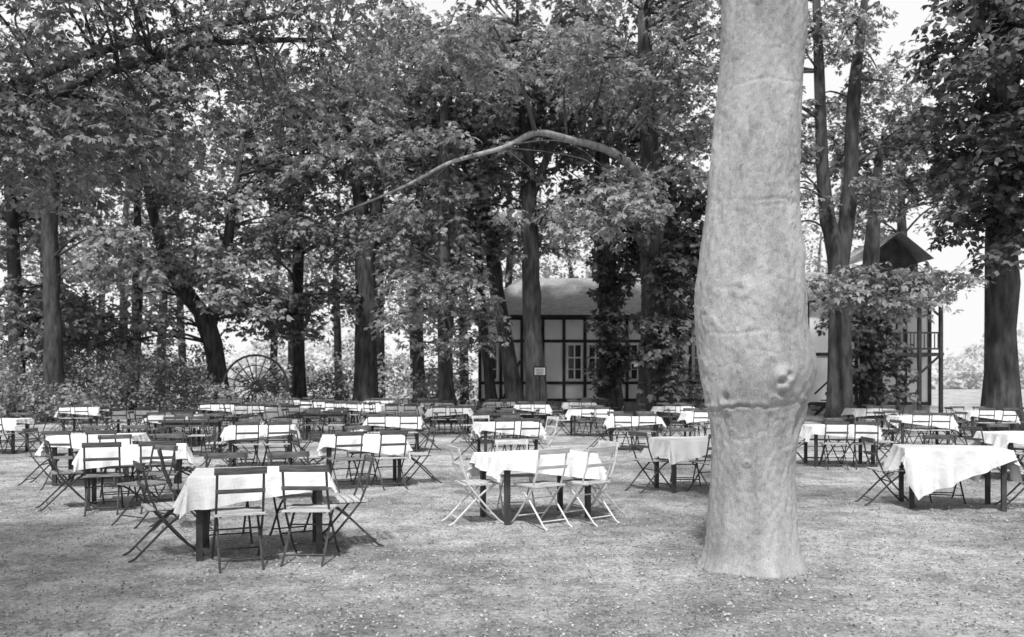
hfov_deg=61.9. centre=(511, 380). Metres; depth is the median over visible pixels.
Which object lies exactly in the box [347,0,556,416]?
chestnut tree
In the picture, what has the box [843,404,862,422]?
folding chair
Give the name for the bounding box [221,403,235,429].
folding chair
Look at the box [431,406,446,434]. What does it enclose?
folding chair
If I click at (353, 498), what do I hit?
folding chair
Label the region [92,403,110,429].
folding chair
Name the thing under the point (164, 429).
folding chair
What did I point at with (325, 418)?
folding chair
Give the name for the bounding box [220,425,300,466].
garden table
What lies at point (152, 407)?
folding chair
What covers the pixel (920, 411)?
folding chair
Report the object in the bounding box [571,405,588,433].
folding chair
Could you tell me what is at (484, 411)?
folding chair
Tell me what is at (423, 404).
garden table
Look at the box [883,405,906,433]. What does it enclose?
folding chair
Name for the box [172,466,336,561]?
garden table
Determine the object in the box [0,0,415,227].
chestnut tree
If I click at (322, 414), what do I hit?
garden table
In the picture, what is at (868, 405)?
folding chair
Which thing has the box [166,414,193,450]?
folding chair
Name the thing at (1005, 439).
garden table
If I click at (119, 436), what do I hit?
folding chair
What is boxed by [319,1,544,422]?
chestnut tree
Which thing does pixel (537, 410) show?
folding chair
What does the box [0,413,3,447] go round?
folding chair
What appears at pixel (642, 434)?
folding chair
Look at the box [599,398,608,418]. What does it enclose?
folding chair
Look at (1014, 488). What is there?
folding chair
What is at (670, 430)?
folding chair
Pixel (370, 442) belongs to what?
garden table
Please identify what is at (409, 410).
folding chair
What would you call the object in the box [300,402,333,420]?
garden table
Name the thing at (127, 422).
folding chair
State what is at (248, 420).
folding chair
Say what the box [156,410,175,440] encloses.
folding chair
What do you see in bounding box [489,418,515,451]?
folding chair
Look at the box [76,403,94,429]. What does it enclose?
folding chair
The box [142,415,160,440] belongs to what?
folding chair
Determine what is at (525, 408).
folding chair
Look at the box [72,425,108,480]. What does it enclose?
folding chair
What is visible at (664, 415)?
folding chair
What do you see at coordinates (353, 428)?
folding chair
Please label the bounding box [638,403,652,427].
folding chair
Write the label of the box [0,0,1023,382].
sky
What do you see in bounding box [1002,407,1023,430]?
folding chair
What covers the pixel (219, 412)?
folding chair
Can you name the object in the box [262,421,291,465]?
folding chair
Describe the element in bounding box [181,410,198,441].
folding chair
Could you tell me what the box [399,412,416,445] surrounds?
folding chair
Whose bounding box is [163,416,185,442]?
folding chair
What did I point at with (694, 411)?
folding chair
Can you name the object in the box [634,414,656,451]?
folding chair
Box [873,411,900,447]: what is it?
folding chair
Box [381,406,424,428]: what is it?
garden table
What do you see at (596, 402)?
garden table
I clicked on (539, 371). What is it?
notice board
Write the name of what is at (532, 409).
garden table
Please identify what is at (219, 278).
chestnut tree
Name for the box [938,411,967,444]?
folding chair
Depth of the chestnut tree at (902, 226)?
45.52 m
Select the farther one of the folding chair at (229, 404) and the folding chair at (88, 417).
the folding chair at (229, 404)
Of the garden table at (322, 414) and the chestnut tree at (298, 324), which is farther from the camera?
the chestnut tree at (298, 324)
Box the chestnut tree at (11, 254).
[0,42,118,417]
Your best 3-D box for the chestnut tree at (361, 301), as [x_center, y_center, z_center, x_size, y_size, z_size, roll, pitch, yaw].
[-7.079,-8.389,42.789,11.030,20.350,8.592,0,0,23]
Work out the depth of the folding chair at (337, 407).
29.68 m
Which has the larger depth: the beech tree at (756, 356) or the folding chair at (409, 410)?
the folding chair at (409, 410)
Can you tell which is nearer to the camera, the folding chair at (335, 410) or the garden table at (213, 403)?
the folding chair at (335, 410)
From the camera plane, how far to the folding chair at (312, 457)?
12.83 m
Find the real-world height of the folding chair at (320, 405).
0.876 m
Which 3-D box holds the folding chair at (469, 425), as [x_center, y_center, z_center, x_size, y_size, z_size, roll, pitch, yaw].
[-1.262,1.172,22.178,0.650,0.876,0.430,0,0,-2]
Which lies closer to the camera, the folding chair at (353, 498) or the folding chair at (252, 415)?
the folding chair at (353, 498)
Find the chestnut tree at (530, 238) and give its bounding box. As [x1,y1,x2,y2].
[396,0,637,419]
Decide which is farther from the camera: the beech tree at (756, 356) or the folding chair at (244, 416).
the folding chair at (244, 416)
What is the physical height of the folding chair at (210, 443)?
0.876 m
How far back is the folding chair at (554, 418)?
17.52 m
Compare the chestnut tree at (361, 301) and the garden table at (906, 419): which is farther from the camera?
the chestnut tree at (361, 301)
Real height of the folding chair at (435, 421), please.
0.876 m
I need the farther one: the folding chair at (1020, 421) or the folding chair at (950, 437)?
the folding chair at (1020, 421)
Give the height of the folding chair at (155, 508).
0.876 m
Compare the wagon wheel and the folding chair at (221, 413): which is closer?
the folding chair at (221, 413)
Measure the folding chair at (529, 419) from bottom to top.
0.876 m
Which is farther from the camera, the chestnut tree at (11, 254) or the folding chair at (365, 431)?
the chestnut tree at (11, 254)
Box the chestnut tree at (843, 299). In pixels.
[705,0,996,423]
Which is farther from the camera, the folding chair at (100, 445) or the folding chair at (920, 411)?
the folding chair at (920, 411)
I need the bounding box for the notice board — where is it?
[533,366,545,417]
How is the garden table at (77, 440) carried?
on the ground
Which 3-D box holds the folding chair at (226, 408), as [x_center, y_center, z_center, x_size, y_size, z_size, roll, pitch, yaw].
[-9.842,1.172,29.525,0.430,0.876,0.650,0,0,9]
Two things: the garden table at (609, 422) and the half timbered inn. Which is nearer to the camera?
the garden table at (609, 422)
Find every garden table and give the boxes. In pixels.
[0,418,36,453]
[35,433,150,485]
[54,407,112,430]
[72,443,195,510]
[110,410,171,433]
[141,414,203,446]
[158,419,223,452]
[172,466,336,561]
[196,405,240,424]
[206,402,241,417]
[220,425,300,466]
[232,406,276,421]
[263,408,312,422]
[277,400,311,405]
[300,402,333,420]
[300,412,348,439]
[317,434,412,487]
[321,404,359,425]
[344,405,383,426]
[359,417,424,451]
[361,401,395,413]
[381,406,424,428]
[420,402,453,420]
[425,408,473,433]
[466,450,609,525]
[471,421,546,451]
[473,413,519,442]
[482,402,515,421]
[513,405,552,424]
[560,402,596,422]
[565,409,613,435]
[583,401,610,418]
[603,416,665,440]
[639,436,711,492]
[651,406,694,428]
[677,412,708,436]
[799,424,882,466]
[841,408,898,433]
[884,415,958,444]
[884,444,1023,511]
[953,410,1020,437]
[970,431,1023,480]
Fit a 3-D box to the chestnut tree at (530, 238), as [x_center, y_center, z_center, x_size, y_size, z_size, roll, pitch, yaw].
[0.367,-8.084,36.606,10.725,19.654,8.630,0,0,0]
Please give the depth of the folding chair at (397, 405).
27.25 m
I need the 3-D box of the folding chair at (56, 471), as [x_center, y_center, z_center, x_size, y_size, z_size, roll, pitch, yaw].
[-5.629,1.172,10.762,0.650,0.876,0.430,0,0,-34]
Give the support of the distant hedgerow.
on the ground
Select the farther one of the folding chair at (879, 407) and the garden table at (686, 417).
the folding chair at (879, 407)
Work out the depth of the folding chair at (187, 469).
11.11 m
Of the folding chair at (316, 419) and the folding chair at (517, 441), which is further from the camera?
the folding chair at (316, 419)
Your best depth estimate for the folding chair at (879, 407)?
25.22 m
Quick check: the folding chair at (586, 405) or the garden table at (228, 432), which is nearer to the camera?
the garden table at (228, 432)
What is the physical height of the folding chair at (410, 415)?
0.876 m
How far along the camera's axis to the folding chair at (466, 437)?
17.06 m
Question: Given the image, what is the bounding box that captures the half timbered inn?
[473,258,704,410]
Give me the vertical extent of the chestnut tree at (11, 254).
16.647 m
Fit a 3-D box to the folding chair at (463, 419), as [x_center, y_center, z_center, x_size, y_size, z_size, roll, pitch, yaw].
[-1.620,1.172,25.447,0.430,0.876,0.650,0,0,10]
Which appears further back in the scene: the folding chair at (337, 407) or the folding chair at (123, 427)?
the folding chair at (337, 407)
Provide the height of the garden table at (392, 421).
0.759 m
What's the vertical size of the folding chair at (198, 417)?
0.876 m
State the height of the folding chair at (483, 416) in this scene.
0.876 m
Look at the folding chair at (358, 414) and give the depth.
28.93 m
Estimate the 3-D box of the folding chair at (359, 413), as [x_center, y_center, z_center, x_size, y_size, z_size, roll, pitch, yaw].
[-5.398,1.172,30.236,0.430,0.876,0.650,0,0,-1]
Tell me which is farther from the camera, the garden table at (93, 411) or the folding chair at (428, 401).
the folding chair at (428, 401)
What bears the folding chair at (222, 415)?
on the ground
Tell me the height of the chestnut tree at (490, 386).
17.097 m
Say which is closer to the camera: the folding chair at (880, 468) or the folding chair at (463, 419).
the folding chair at (880, 468)
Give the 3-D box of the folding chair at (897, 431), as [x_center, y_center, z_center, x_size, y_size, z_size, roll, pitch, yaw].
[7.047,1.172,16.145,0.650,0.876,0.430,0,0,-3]
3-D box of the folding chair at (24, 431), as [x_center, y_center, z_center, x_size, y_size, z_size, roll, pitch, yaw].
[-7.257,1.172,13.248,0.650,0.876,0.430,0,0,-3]
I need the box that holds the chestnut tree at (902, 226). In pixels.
[807,83,986,243]
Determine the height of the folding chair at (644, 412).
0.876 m
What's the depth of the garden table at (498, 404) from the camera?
33.58 m
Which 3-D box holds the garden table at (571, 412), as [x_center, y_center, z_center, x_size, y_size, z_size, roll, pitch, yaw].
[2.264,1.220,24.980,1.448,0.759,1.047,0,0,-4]
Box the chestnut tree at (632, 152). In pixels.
[511,0,717,295]
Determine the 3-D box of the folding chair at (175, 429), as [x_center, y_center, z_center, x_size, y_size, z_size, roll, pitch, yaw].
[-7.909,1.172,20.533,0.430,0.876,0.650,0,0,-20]
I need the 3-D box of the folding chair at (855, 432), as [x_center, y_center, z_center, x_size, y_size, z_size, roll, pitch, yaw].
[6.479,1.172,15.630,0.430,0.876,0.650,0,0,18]
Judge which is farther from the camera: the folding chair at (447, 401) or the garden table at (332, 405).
the folding chair at (447, 401)
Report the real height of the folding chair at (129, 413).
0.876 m
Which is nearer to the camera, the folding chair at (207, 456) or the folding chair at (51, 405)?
the folding chair at (207, 456)
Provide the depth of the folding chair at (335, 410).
22.14 m
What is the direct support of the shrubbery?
on the ground
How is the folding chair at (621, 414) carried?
on the ground
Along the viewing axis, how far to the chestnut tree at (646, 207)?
27.64 m
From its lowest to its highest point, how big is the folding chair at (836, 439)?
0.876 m
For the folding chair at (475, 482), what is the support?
on the ground
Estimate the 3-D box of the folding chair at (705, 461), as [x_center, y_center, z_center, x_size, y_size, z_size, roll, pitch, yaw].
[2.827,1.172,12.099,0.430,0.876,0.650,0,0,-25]
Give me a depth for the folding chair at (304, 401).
32.73 m
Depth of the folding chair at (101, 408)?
24.00 m
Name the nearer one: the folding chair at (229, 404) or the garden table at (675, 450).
the garden table at (675, 450)
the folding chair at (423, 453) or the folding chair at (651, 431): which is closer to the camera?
the folding chair at (423, 453)
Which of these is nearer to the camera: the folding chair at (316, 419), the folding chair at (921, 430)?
the folding chair at (921, 430)
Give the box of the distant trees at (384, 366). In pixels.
[0,94,889,404]
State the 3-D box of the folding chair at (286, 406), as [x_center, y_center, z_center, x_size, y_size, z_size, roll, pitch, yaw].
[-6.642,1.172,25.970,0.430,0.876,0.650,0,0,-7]
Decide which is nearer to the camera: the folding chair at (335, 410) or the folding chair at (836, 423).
the folding chair at (836, 423)
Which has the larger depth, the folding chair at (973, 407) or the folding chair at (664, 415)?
the folding chair at (664, 415)
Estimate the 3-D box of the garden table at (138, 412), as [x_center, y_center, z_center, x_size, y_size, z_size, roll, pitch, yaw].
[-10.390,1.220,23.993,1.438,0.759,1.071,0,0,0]
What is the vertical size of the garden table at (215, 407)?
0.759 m
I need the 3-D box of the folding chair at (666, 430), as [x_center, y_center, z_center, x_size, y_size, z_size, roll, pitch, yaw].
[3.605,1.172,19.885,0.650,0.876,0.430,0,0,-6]
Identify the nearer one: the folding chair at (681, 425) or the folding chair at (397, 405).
the folding chair at (681, 425)
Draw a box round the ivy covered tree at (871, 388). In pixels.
[800,101,982,417]
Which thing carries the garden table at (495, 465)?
on the ground
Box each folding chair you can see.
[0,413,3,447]
[0,415,17,453]
[4,412,30,451]
[16,413,49,451]
[17,428,71,485]
[35,439,95,511]
[40,431,83,489]
[49,404,73,430]
[57,405,79,431]
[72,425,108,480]
[73,405,93,432]
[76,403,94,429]
[82,442,123,516]
[85,430,118,488]
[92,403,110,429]
[98,404,120,430]
[98,434,137,503]
[100,407,123,432]
[110,408,129,432]
[111,444,178,528]
[115,425,148,479]
[122,460,204,562]
[123,427,172,482]
[127,411,152,442]
[131,406,153,432]
[134,408,153,432]
[138,441,178,513]
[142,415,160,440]
[144,433,184,497]
[146,412,165,429]
[149,448,212,531]
[153,406,174,433]
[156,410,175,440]
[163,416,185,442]
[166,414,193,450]
[173,412,192,445]
[174,435,217,500]
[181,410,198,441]
[188,416,212,454]
[196,410,220,446]
[198,402,212,418]
[200,414,223,453]
[200,420,234,465]
[204,452,252,547]
[210,401,227,423]
[211,466,266,572]
[218,402,234,426]
[219,414,251,453]
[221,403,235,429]
[226,401,240,425]
[232,419,260,464]
[233,422,259,466]
[234,404,248,421]
[245,403,259,418]
[251,404,266,421]
[258,404,273,424]
[259,403,276,424]
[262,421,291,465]
[263,418,290,464]
[264,405,280,421]
[268,451,324,545]
[277,404,293,421]
[279,465,339,566]
[281,408,301,438]
[285,405,301,432]
[287,419,320,464]
[289,429,326,464]
[290,398,300,416]
[296,404,311,430]
[299,400,313,420]
[303,409,320,442]
[308,404,324,432]
[308,408,324,438]
[311,454,383,548]
[316,400,327,420]
[324,402,335,425]
[327,409,344,433]
[327,431,363,492]
[331,402,350,426]
[331,408,348,434]
[343,413,367,451]
[345,408,362,429]
[345,425,377,482]
[346,403,363,425]
[353,402,366,423]
[363,403,375,426]
[366,414,385,453]
[370,430,407,490]
[375,412,395,433]
[385,404,398,429]
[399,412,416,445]
[399,414,418,451]
[401,404,416,428]
[401,427,441,484]
[413,405,432,433]
[414,412,441,450]
[422,403,434,426]
[423,400,434,421]
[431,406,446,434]
[438,404,451,431]
[440,400,452,421]
[441,445,503,525]
[449,406,465,434]
[451,409,474,442]
[453,404,470,431]
[454,417,482,460]
[471,415,498,455]
[472,410,493,442]
[479,408,495,437]
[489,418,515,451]
[495,439,536,515]
[496,410,516,444]
[500,408,519,437]
[500,415,524,450]
[511,448,572,530]
[514,418,540,449]
[519,402,531,419]
[525,409,541,441]
[529,416,558,449]
[533,402,546,427]
[548,402,565,426]
[549,406,572,435]
[556,446,619,526]
[565,440,624,517]
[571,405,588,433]
[576,407,594,437]
[581,400,591,422]
[587,412,610,448]
[590,405,603,433]
[595,407,609,437]
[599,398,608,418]
[607,411,629,446]
[613,413,635,451]
[624,431,670,493]
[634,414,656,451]
[635,411,653,444]
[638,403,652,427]
[654,412,678,436]
[656,403,670,427]
[660,404,676,428]
[667,409,686,436]
[668,428,700,486]
[679,404,693,427]
[683,408,699,435]
[686,434,711,491]
[689,410,708,436]
[703,408,709,434]
[797,440,811,465]
[803,418,829,463]
[818,421,849,469]
[823,418,857,463]
[836,405,853,421]
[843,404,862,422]
[852,421,879,468]
[854,436,915,505]
[860,406,880,425]
[861,404,877,421]
[863,419,901,464]
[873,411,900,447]
[879,406,895,434]
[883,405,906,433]
[883,410,908,443]
[904,413,930,444]
[912,410,938,443]
[922,435,965,503]
[928,413,951,444]
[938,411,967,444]
[944,407,970,437]
[949,406,970,436]
[961,426,1000,473]
[972,406,996,432]
[974,408,995,434]
[986,423,1023,469]
[994,408,1018,430]
[994,469,1023,508]
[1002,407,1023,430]
[1007,452,1023,479]
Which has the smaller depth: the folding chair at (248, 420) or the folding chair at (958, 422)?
the folding chair at (248, 420)
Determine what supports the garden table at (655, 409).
on the ground
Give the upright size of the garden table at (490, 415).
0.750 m
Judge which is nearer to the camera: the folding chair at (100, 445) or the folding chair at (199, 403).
the folding chair at (100, 445)
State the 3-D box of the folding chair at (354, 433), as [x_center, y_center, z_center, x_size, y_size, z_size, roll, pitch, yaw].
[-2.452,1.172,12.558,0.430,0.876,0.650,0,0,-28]
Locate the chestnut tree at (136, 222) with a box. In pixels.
[70,129,226,410]
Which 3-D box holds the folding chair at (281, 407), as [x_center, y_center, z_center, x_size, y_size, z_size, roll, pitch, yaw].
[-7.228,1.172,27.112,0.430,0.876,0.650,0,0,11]
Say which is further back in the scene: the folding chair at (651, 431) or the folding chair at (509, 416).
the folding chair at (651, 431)
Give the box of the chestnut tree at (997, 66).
[902,0,1023,430]
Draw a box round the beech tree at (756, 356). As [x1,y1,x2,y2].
[694,0,816,577]
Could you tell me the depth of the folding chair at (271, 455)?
8.73 m
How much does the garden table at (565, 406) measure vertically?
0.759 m
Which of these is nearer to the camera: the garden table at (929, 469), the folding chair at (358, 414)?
the garden table at (929, 469)
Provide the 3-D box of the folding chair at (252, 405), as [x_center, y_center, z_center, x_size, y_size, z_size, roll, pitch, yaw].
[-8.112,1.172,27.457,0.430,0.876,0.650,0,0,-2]
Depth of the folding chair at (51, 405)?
26.84 m
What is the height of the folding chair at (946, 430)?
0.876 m
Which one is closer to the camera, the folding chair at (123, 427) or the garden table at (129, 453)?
the garden table at (129, 453)
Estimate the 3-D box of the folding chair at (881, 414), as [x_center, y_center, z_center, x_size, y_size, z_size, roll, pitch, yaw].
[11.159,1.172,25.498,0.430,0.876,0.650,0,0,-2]
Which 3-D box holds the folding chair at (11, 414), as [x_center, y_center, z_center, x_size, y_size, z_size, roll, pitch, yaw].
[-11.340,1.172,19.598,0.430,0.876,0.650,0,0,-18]
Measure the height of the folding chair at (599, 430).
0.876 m
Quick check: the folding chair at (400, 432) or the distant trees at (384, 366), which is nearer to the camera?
the folding chair at (400, 432)
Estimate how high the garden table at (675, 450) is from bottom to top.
0.759 m
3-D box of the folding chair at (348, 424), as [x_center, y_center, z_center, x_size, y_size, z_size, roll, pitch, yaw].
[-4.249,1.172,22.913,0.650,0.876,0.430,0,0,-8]
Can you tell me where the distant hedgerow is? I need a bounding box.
[0,313,1023,388]
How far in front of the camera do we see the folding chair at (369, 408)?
28.93 m
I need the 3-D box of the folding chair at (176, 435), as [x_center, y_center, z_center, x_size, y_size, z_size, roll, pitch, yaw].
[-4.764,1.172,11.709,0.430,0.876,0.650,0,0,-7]
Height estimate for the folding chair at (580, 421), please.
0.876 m
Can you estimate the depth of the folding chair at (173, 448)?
9.63 m
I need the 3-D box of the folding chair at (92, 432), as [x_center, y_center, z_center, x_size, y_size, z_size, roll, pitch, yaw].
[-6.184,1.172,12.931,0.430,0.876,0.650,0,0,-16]
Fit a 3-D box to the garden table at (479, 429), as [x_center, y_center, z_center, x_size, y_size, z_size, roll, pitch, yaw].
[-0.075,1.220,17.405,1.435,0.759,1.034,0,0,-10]
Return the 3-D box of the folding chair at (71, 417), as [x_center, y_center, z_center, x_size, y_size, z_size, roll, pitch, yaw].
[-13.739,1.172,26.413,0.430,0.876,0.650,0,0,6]
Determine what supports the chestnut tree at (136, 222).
on the ground
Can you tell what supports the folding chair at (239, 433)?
on the ground
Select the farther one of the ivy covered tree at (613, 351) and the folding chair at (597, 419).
the ivy covered tree at (613, 351)
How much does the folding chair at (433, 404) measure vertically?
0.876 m
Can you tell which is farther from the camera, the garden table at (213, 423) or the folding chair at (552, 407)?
the folding chair at (552, 407)
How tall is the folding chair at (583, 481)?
0.876 m
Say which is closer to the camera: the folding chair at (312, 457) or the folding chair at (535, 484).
the folding chair at (535, 484)
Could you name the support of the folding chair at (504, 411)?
on the ground
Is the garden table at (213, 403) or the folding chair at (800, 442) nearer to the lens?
the folding chair at (800, 442)
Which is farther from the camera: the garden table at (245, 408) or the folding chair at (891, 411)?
the garden table at (245, 408)
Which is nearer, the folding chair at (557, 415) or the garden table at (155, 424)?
the garden table at (155, 424)
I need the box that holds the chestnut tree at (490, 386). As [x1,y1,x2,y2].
[417,83,556,412]
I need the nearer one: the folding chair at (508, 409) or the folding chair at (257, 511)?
the folding chair at (257, 511)
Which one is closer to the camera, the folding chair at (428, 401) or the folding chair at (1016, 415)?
the folding chair at (1016, 415)
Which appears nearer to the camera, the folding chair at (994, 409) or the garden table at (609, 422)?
the garden table at (609, 422)
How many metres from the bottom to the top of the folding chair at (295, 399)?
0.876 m
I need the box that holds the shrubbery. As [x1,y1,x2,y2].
[0,303,706,424]
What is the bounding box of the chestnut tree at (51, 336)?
[0,18,174,421]
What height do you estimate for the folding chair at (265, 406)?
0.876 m
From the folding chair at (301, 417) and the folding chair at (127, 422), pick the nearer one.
the folding chair at (127, 422)
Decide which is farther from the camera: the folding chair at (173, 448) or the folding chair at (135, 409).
the folding chair at (135, 409)
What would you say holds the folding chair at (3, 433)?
on the ground
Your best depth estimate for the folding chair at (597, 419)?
25.68 m
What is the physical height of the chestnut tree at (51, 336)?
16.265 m
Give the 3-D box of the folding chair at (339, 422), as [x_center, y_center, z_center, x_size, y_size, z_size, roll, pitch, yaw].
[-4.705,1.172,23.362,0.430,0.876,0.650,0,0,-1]
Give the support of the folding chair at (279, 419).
on the ground
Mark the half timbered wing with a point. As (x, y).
(899, 249)
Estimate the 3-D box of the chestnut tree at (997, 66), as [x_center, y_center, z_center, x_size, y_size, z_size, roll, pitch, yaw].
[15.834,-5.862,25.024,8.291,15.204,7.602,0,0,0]
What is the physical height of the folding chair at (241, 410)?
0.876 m
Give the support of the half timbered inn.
on the ground
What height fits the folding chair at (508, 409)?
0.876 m
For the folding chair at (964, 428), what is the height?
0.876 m
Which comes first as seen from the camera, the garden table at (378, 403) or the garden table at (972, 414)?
the garden table at (972, 414)
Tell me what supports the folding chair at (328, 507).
on the ground
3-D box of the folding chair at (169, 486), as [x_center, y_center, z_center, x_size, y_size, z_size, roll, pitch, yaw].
[-3.609,1.172,9.296,0.650,0.876,0.430,0,0,-21]
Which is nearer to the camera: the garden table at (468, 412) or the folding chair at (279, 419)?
the folding chair at (279, 419)
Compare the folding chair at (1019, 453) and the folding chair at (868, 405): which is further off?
the folding chair at (868, 405)
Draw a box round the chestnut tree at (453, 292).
[382,93,504,337]
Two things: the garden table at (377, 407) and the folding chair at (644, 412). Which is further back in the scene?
the garden table at (377, 407)
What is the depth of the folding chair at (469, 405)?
26.63 m
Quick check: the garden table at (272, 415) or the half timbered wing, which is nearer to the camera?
the garden table at (272, 415)
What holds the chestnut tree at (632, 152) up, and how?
on the ground
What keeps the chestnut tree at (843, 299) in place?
on the ground
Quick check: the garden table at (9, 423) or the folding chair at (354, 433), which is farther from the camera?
the garden table at (9, 423)
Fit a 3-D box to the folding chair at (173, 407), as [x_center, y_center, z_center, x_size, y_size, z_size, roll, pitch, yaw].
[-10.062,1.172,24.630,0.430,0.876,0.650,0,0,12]
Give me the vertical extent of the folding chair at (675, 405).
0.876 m
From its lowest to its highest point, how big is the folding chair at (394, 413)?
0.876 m
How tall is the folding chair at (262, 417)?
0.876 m
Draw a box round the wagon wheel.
[222,354,288,416]
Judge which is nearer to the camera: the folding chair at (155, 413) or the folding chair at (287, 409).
the folding chair at (155, 413)
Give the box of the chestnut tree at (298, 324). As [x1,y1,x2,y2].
[201,64,387,399]
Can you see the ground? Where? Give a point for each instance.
(668, 501)
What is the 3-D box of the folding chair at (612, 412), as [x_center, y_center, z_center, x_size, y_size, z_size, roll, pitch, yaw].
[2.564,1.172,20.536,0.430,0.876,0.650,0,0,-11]
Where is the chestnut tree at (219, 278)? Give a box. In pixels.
[70,36,351,413]
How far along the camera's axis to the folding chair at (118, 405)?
26.89 m
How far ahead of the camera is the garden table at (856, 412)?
25.59 m
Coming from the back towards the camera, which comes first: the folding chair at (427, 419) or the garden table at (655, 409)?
the garden table at (655, 409)
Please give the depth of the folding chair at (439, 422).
26.63 m
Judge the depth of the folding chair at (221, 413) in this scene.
30.61 m
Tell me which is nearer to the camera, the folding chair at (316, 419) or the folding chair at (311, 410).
the folding chair at (311, 410)
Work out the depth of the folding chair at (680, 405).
27.25 m
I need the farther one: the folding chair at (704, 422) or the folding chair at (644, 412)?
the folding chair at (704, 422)
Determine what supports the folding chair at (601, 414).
on the ground
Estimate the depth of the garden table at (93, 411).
26.59 m
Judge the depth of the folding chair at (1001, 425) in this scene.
14.71 m
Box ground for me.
[0,383,1023,636]
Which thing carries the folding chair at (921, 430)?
on the ground
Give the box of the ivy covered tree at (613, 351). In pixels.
[561,91,677,417]
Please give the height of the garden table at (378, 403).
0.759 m
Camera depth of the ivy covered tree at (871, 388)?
36.68 m
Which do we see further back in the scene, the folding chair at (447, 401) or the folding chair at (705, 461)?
the folding chair at (447, 401)
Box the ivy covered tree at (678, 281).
[589,154,707,424]
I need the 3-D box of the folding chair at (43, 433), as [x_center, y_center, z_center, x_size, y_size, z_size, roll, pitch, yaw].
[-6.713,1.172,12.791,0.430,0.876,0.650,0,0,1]
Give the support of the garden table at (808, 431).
on the ground
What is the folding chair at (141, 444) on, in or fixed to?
on the ground
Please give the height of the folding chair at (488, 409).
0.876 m
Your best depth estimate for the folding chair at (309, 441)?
16.06 m
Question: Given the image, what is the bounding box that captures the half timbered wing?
[805,231,944,414]
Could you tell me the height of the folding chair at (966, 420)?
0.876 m
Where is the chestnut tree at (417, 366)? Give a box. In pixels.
[353,119,475,402]
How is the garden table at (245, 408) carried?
on the ground
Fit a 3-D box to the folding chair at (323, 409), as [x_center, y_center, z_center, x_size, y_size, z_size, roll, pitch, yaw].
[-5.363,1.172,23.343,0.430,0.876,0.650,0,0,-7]
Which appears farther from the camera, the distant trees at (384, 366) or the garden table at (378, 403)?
the distant trees at (384, 366)
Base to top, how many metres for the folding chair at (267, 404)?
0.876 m
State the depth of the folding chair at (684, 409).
23.18 m
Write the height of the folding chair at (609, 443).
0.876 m
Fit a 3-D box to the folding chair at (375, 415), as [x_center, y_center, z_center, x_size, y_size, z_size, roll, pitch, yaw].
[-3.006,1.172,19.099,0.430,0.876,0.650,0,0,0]
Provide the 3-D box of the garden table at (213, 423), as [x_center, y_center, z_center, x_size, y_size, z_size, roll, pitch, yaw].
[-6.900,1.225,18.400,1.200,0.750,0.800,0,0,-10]
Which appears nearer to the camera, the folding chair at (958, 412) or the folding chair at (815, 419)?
the folding chair at (815, 419)
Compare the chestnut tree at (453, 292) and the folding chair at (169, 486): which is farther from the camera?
the chestnut tree at (453, 292)
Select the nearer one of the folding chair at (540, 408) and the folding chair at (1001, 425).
the folding chair at (1001, 425)
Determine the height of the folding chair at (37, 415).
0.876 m
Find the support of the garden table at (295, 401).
on the ground
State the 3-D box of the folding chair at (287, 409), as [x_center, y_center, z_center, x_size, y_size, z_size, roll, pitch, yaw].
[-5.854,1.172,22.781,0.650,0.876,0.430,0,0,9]
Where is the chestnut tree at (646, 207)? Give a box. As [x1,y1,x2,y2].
[321,0,720,425]
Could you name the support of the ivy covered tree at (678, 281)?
on the ground
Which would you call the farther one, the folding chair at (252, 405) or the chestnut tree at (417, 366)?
the chestnut tree at (417, 366)
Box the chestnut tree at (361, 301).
[275,7,462,413]

